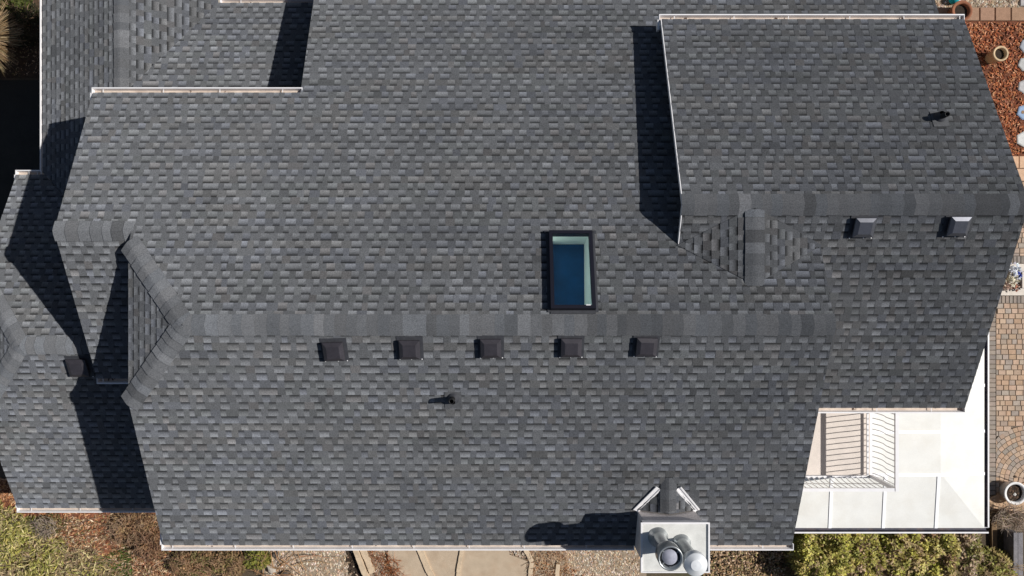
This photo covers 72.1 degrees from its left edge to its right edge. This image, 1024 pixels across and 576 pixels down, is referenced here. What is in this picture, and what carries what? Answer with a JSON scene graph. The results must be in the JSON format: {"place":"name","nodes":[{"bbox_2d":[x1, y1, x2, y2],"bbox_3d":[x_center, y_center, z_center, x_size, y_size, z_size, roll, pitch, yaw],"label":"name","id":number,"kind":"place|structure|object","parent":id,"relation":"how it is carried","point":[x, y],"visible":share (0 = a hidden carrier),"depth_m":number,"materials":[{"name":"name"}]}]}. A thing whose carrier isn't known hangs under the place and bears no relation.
{"place":"outdoors","nodes":[
{"label":"outdoors","id":0,"kind":"place"},
{"bbox_2d":[0,80,44,219],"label":"driveway","id":1,"kind":"structure","parent":0,"point":[19,124],"depth_m":18.80,"materials":[{"name":"grey asphalt"}]},
{"bbox_2d":[388,550,448,575],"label":"path","id":2,"kind":"structure","parent":0,"point":[410,562],"depth_m":19.27,"materials":[{"name":"concrete"}]},
{"bbox_2d":[417,550,434,575],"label":"timber edging","id":3,"kind":"object","parent":2,"relation":"on","point":[426,565],"visible":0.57,"depth_m":19.23,"materials":[{"name":"beige wood"}]},
{"bbox_2d":[437,550,458,575],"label":"path","id":4,"kind":"structure","parent":0,"point":[449,558],"depth_m":19.27,"materials":[{"name":"concrete"}]},
{"bbox_2d":[460,550,528,575],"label":"path","id":5,"kind":"structure","parent":0,"point":[489,563],"depth_m":19.27,"materials":[{"name":"concrete"}]},
{"bbox_2d":[456,550,463,575],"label":"timber edging","id":6,"kind":"object","parent":5,"relation":"on","point":[459,564],"visible":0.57,"depth_m":19.23,"materials":[{"name":"beige wood"}]},
{"bbox_2d":[0,78,1023,575],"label":"ground","id":7,"kind":"structure","parent":0,"point":[984,538],"depth_m":19.30,"materials":[{"name":"soil"}]},
{"bbox_2d":[0,0,39,77],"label":"planting bed","id":8,"kind":"object","parent":7,"relation":"on","point":[20,62],"depth_m":18.80,"materials":[{"name":"soil"}]},
{"bbox_2d":[0,0,23,77],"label":"ornamental grass","id":9,"kind":"object","parent":8,"relation":"on","point":[3,39],"depth_m":18.01,"materials":[{"name":"beige plant"}]},
{"bbox_2d":[0,0,32,22],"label":"shrub","id":10,"kind":"object","parent":8,"relation":"on","point":[28,2],"visible":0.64,"depth_m":18.38,"materials":[{"name":"green plant"}]},
{"bbox_2d":[0,0,39,76],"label":"leaf litter","id":11,"kind":"object","parent":8,"relation":"on","point":[16,73],"visible":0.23,"depth_m":18.77,"materials":[{"name":"brown plant"}]},
{"bbox_2d":[0,0,39,48],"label":"shrub","id":12,"kind":"object","parent":8,"relation":"on","point":[21,21],"visible":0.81,"depth_m":18.46,"materials":[{"name":"green plant"}]},
{"bbox_2d":[0,478,210,575],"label":"mulch bed","id":13,"kind":"object","parent":7,"relation":"on","point":[76,515],"visible":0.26,"depth_m":18.87,"materials":[{"name":"brown wood"}]},
{"bbox_2d":[26,513,66,539],"bbox_3d":[-12.264,6.247,18.506,0.860,0.604,0.693,36,90,0],"label":"shrub","id":14,"kind":"object","parent":13,"relation":"on","point":[50,524],"visible":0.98,"depth_m":18.50,"materials":[{"name":"brown plant"}]},
{"bbox_2d":[0,499,120,575],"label":"ground cover","id":15,"kind":"object","parent":13,"relation":"on","point":[17,535],"visible":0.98,"depth_m":18.62,"materials":[{"name":"green plant"}]},
{"bbox_2d":[0,513,167,575],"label":"twigs","id":16,"kind":"object","parent":15,"relation":"on","point":[83,549],"visible":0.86,"depth_m":18.71,"materials":[{"name":"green plant"}]},
{"bbox_2d":[83,546,133,575],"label":"grass","id":17,"kind":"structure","parent":13,"relation":"on","point":[120,565],"depth_m":19.20,"materials":[{"name":"green plant"}]},
{"bbox_2d":[99,513,157,549],"bbox_3d":[-10.372,6.476,18.936,1.426,0.775,1.150,0,90,0],"label":"shrub","id":18,"kind":"object","parent":13,"relation":"on","point":[118,530],"visible":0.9,"depth_m":18.92,"materials":[{"name":"brown plant"}]},
{"bbox_2d":[129,522,166,560],"bbox_3d":[-9.834,6.921,18.979,1.040,0.659,1.114,0,90,0],"label":"shrub","id":19,"kind":"object","parent":13,"relation":"on","point":[148,550],"visible":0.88,"depth_m":19.00,"materials":[{"name":"brown plant"}]},
{"bbox_2d":[165,550,219,575],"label":"shrub","id":20,"kind":"object","parent":13,"relation":"on","point":[184,562],"visible":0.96,"depth_m":19.04,"materials":[{"name":"brown plant"}]},
{"bbox_2d":[206,550,246,575],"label":"shrub","id":21,"kind":"object","parent":7,"relation":"on","point":[220,569],"visible":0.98,"depth_m":19.06,"materials":[{"name":"brown plant"}]},
{"bbox_2d":[239,550,271,573],"bbox_3d":[-6.955,7.379,19.046,0.891,0.546,0.711,0,90,0],"label":"shrub","id":22,"kind":"object","parent":7,"relation":"on","point":[252,559],"visible":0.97,"depth_m":19.11,"materials":[{"name":"green plant"}]},
{"bbox_2d":[218,550,335,575],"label":"vine","id":23,"kind":"object","parent":7,"relation":"on","point":[279,568],"visible":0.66,"depth_m":19.16,"materials":[{"name":"brown plant"}]},
{"bbox_2d":[262,550,393,575],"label":"gravel bed","id":24,"kind":"object","parent":7,"relation":"on","point":[324,564],"visible":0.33,"depth_m":19.30,"materials":[{"name":"gravel"}]},
{"bbox_2d":[267,565,276,573],"bbox_3d":[-6.587,7.687,19.249,0.315,0.212,0.210,28,90,0],"label":"rock","id":25,"kind":"object","parent":24,"relation":"on","point":[271,570],"visible":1,"depth_m":19.17,"materials":[{"name":"grey stone"}]},
{"bbox_2d":[280,570,290,575],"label":"rock","id":26,"kind":"object","parent":24,"relation":"on","point":[284,573],"visible":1,"depth_m":19.19,"materials":[{"name":"brown stone"}]},
{"bbox_2d":[346,550,359,573],"bbox_3d":[-4.310,7.652,19.292,0.402,0.001,1.737,-17,90,0],"label":"trench","id":27,"kind":"object","parent":24,"relation":"in","point":[354,564],"visible":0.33,"depth_m":19.29,"materials":[{"name":"soil"}]},
{"bbox_2d":[346,550,362,575],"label":"dark bark","id":28,"kind":"object","parent":27,"relation":"in","point":[352,563],"visible":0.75,"depth_m":19.27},
{"bbox_2d":[353,550,369,575],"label":"timber edging","id":29,"kind":"object","parent":24,"relation":"on","point":[361,563],"visible":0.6,"depth_m":19.14,"materials":[{"name":"beige wood"}]},
{"bbox_2d":[360,550,374,573],"bbox_3d":[-4.043,7.221,19.250,0.160,0.105,1.206,-23,90,0],"label":"timber edging","id":30,"kind":"object","parent":24,"relation":"on","point":[367,559],"visible":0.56,"depth_m":19.20,"materials":[{"name":"beige wood"}]},
{"bbox_2d":[51,513,809,575],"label":"leaf litter","id":31,"kind":"object","parent":7,"relation":"on","point":[740,567],"visible":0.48,"depth_m":19.18,"materials":[{"name":"brown plant"}]},
{"bbox_2d":[0,0,1023,575],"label":"house","id":32,"kind":"structure","parent":7,"relation":"on","point":[660,284],"depth_m":13.10,"materials":[{"name":"grey"}]},
{"bbox_2d":[803,413,898,491],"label":"balcony","id":33,"kind":"structure","parent":32,"relation":"attached to","point":[842,446],"depth_m":15.66,"materials":[{"name":"white paint"}]},
{"bbox_2d":[509,546,645,575],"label":"gravel bed","id":34,"kind":"object","parent":7,"relation":"on","point":[624,554],"visible":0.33,"depth_m":19.30,"materials":[{"name":"beige gravel"}]},
{"bbox_2d":[368,550,583,575],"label":"straw","id":35,"kind":"object","parent":34,"relation":"on","point":[545,572],"visible":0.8,"depth_m":19.24,"materials":[{"name":"brown plant"}]},
{"bbox_2d":[524,550,533,562],"bbox_3d":[0.378,7.160,19.262,0.130,0.080,0.718,-28,90,0],"label":"timber edging","id":36,"kind":"object","parent":34,"relation":"on","point":[528,554],"visible":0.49,"depth_m":19.22,"materials":[{"name":"beige wood"}]},
{"bbox_2d":[528,562,533,575],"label":"timber edging","id":37,"kind":"object","parent":34,"relation":"on","point":[530,570],"visible":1,"depth_m":19.23,"materials":[{"name":"beige wood"}]},
{"bbox_2d":[555,563,559,575],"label":"timber edging","id":38,"kind":"object","parent":34,"relation":"on","point":[557,568],"visible":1,"depth_m":19.21,"materials":[{"name":"beige wood"}]},
{"bbox_2d":[779,557,807,575],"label":"shrub","id":39,"kind":"object","parent":7,"relation":"on","point":[790,571],"visible":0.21,"depth_m":19.09,"materials":[{"name":"green plant"}]},
{"bbox_2d":[781,533,856,575],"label":"shrub","id":40,"kind":"object","parent":7,"relation":"on","point":[816,546],"visible":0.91,"depth_m":18.43,"materials":[{"name":"green plant"}]},
{"bbox_2d":[832,533,887,575],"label":"shrub","id":41,"kind":"object","parent":7,"relation":"on","point":[869,563],"visible":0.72,"depth_m":18.51,"materials":[{"name":"green plant"}]},
{"bbox_2d":[795,334,988,532],"bbox_3d":[8.025,3.315,17.642,5.850,3.315,4.630,0,90,0],"label":"patio cover","id":42,"kind":"object","parent":7,"relation":"on","point":[943,472],"visible":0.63,"depth_m":16.07,"materials":[{"name":"white paint"}]},
{"bbox_2d":[871,533,926,575],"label":"shrub","id":43,"kind":"object","parent":7,"relation":"on","point":[901,554],"visible":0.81,"depth_m":18.50,"materials":[{"name":"green plant"}]},
{"bbox_2d":[909,533,966,575],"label":"shrub","id":44,"kind":"object","parent":7,"relation":"on","point":[935,554],"visible":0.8,"depth_m":18.46,"materials":[{"name":"green plant"}]},
{"bbox_2d":[937,7,950,13],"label":"paving slab","id":45,"kind":"structure","parent":7,"relation":"on","point":[942,10],"depth_m":19.25,"materials":[{"name":"brown concrete"}]},
{"bbox_2d":[945,533,993,575],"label":"shrub","id":46,"kind":"object","parent":7,"relation":"on","point":[975,557],"visible":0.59,"depth_m":18.58,"materials":[{"name":"green plant"}]},
{"bbox_2d":[966,7,978,20],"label":"paving slab","id":47,"kind":"structure","parent":7,"relation":"on","point":[974,15],"depth_m":19.25,"materials":[{"name":"beige concrete"}]},
{"bbox_2d":[947,0,972,20],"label":"flower pot","id":48,"kind":"object","parent":47,"relation":"on","point":[961,7],"visible":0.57,"depth_m":18.97,"materials":[{"name":"ceramic"}]},
{"bbox_2d":[979,7,993,20],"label":"paving slab","id":49,"kind":"structure","parent":7,"relation":"on","point":[986,13],"depth_m":19.25,"materials":[{"name":"beige concrete"}]},
{"bbox_2d":[961,546,1023,575],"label":"shrub","id":50,"kind":"object","parent":7,"relation":"on","point":[999,567],"visible":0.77,"depth_m":18.81,"materials":[{"name":"green plant"}]},
{"bbox_2d":[989,511,996,553],"bbox_3d":[13.150,6.694,19.250,0.158,0.100,1.211,0,90,0],"label":"timber edging","id":51,"kind":"object","parent":7,"relation":"on","point":[993,533],"visible":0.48,"depth_m":19.20,"materials":[{"name":"brown wood"}]},
{"bbox_2d":[965,21,1023,155],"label":"mulch bed","id":52,"kind":"object","parent":7,"relation":"on","point":[1006,45],"visible":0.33,"depth_m":19.30,"materials":[{"name":"brown wood"}]},
{"bbox_2d":[985,46,1008,63],"bbox_3d":[13.109,-6.289,19.086,0.416,0.428,0.416,0,90,0],"label":"flower pot","id":53,"kind":"object","parent":52,"relation":"on","point":[997,54],"visible":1,"depth_m":18.96,"materials":[{"name":"beige ceramic"}]},
{"bbox_2d":[1016,131,1023,146],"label":"stepping stone","id":54,"kind":"object","parent":52,"relation":"on","point":[1020,139],"visible":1,"depth_m":19.25,"materials":[{"name":"grey stone"}]},
{"bbox_2d":[1016,105,1023,119],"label":"stepping stone","id":55,"kind":"object","parent":52,"relation":"on","point":[1020,112],"visible":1,"depth_m":19.25,"materials":[{"name":"grey stone"}]},
{"bbox_2d":[1017,58,1023,70],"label":"stepping stone","id":56,"kind":"object","parent":52,"relation":"on","point":[1020,65],"visible":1,"depth_m":19.25,"materials":[{"name":"grey stone"}]},
{"bbox_2d":[1017,80,1023,93],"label":"stepping stone","id":57,"kind":"object","parent":52,"relation":"on","point":[1020,88],"visible":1,"depth_m":19.25,"materials":[{"name":"grey stone"}]},
{"bbox_2d":[1018,40,1023,52],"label":"stepping stone","id":58,"kind":"object","parent":52,"relation":"on","point":[1021,46],"visible":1,"depth_m":19.25,"materials":[{"name":"grey stone"}]},
{"bbox_2d":[994,7,1009,20],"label":"paving slab","id":59,"kind":"structure","parent":7,"relation":"on","point":[1001,13],"depth_m":19.25,"materials":[{"name":"beige concrete"}]},
{"bbox_2d":[989,181,1023,496],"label":"joint sand","id":60,"kind":"structure","parent":7,"relation":"on","point":[1012,364],"depth_m":19.30,"materials":[{"name":"brown sand"}]},
{"bbox_2d":[989,182,1023,494],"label":"paving","id":61,"kind":"structure","parent":60,"relation":"on","point":[1007,378],"depth_m":19.27,"materials":[{"name":"beige brick"}]},
{"bbox_2d":[989,482,1023,512],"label":"paving slab","id":62,"kind":"structure","parent":60,"relation":"on","point":[994,499],"depth_m":19.24,"materials":[{"name":"beige stone"}]},
{"bbox_2d":[999,482,1023,504],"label":"flower pot","id":63,"kind":"object","parent":62,"relation":"on","point":[1004,489],"visible":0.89,"depth_m":19.05,"materials":[{"name":"white ceramic"}]},
{"bbox_2d":[1008,486,1018,498],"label":"pot pebbles","id":64,"kind":"object","parent":63,"relation":"on","point":[1014,494],"visible":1,"depth_m":19.05,"materials":[{"name":"gravel"}]},
{"bbox_2d":[1001,288,1023,294],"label":"concrete curb","id":65,"kind":"structure","parent":60,"relation":"on","point":[1011,292],"depth_m":19.21,"materials":[{"name":"beige concrete"}]},
{"bbox_2d":[1010,264,1023,270],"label":"concrete curb","id":66,"kind":"structure","parent":60,"relation":"on","point":[1022,266],"depth_m":19.21,"materials":[{"name":"grey concrete"}]},
{"bbox_2d":[1009,262,1022,276],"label":"flower bunch","id":67,"kind":"object","parent":66,"relation":"on","point":[1013,269],"visible":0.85,"depth_m":18.88,"materials":[{"name":"white plant"}]},
{"bbox_2d":[1020,272,1023,287],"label":"concrete curb","id":68,"kind":"structure","parent":60,"relation":"on","point":[1022,283],"depth_m":19.21,"materials":[{"name":"grey concrete"}]},
{"label":"pit floor","id":69,"kind":"structure","parent":60,"relation":"on","visible":0},
{"bbox_2d":[1003,281,1011,290],"bbox_3d":[13.377,-0.074,19.051,0.322,0.270,0.320,0,90,0],"label":"flower bunch","id":70,"kind":"object","parent":69,"relation":"on","point":[1007,286],"visible":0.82,"depth_m":18.99,"materials":[{"name":"pink plant"}]},
{"bbox_2d":[1005,273,1020,287],"bbox_3d":[13.492,-0.245,18.985,0.399,0.358,0.395,35,90,0],"label":"flower bunch","id":71,"kind":"object","parent":69,"relation":"on","point":[1010,279],"visible":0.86,"depth_m":18.93,"materials":[{"name":"beige plant"}]},
{"bbox_2d":[1009,282,1020,291],"bbox_3d":[13.633,-0.056,19.106,0.300,0.301,0.348,0,90,0],"label":"flower bunch","id":72,"kind":"object","parent":69,"relation":"on","point":[1016,289],"visible":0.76,"depth_m":19.05,"materials":[{"name":"plant"}]},
{"bbox_2d":[989,496,1023,536],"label":"shrub","id":73,"kind":"object","parent":7,"relation":"on","point":[1006,512],"visible":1,"depth_m":18.82,"materials":[{"name":"brown plant"}]},
{"bbox_2d":[1004,529,1022,575],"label":"timber wall","id":74,"kind":"structure","parent":7,"relation":"on","point":[1013,546],"depth_m":18.88,"materials":[{"name":"grey wood"}]},
{"bbox_2d":[1013,156,1018,167],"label":"paving slab","id":75,"kind":"structure","parent":7,"relation":"on","point":[1016,159],"depth_m":19.25,"materials":[{"name":"beige stone"}]},
{"bbox_2d":[1010,7,1023,20],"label":"paving slab","id":76,"kind":"structure","parent":7,"relation":"on","point":[1016,13],"depth_m":19.25,"materials":[{"name":"beige concrete"}]},
{"bbox_2d":[1017,169,1023,180],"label":"paving slab","id":77,"kind":"structure","parent":7,"relation":"on","point":[1021,172],"depth_m":19.25,"materials":[{"name":"beige concrete"}]},
{"bbox_2d":[1019,156,1023,167],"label":"paving slab","id":78,"kind":"structure","parent":7,"relation":"on","point":[1021,161],"depth_m":19.25,"materials":[{"name":"beige concrete"}]},
{"bbox_2d":[935,0,1023,7],"bbox_3d":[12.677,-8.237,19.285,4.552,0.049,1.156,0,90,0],"label":"gravel","id":79,"kind":"structure","parent":0,"point":[987,3],"depth_m":19.28,"materials":[{"name":"beige gravel"}]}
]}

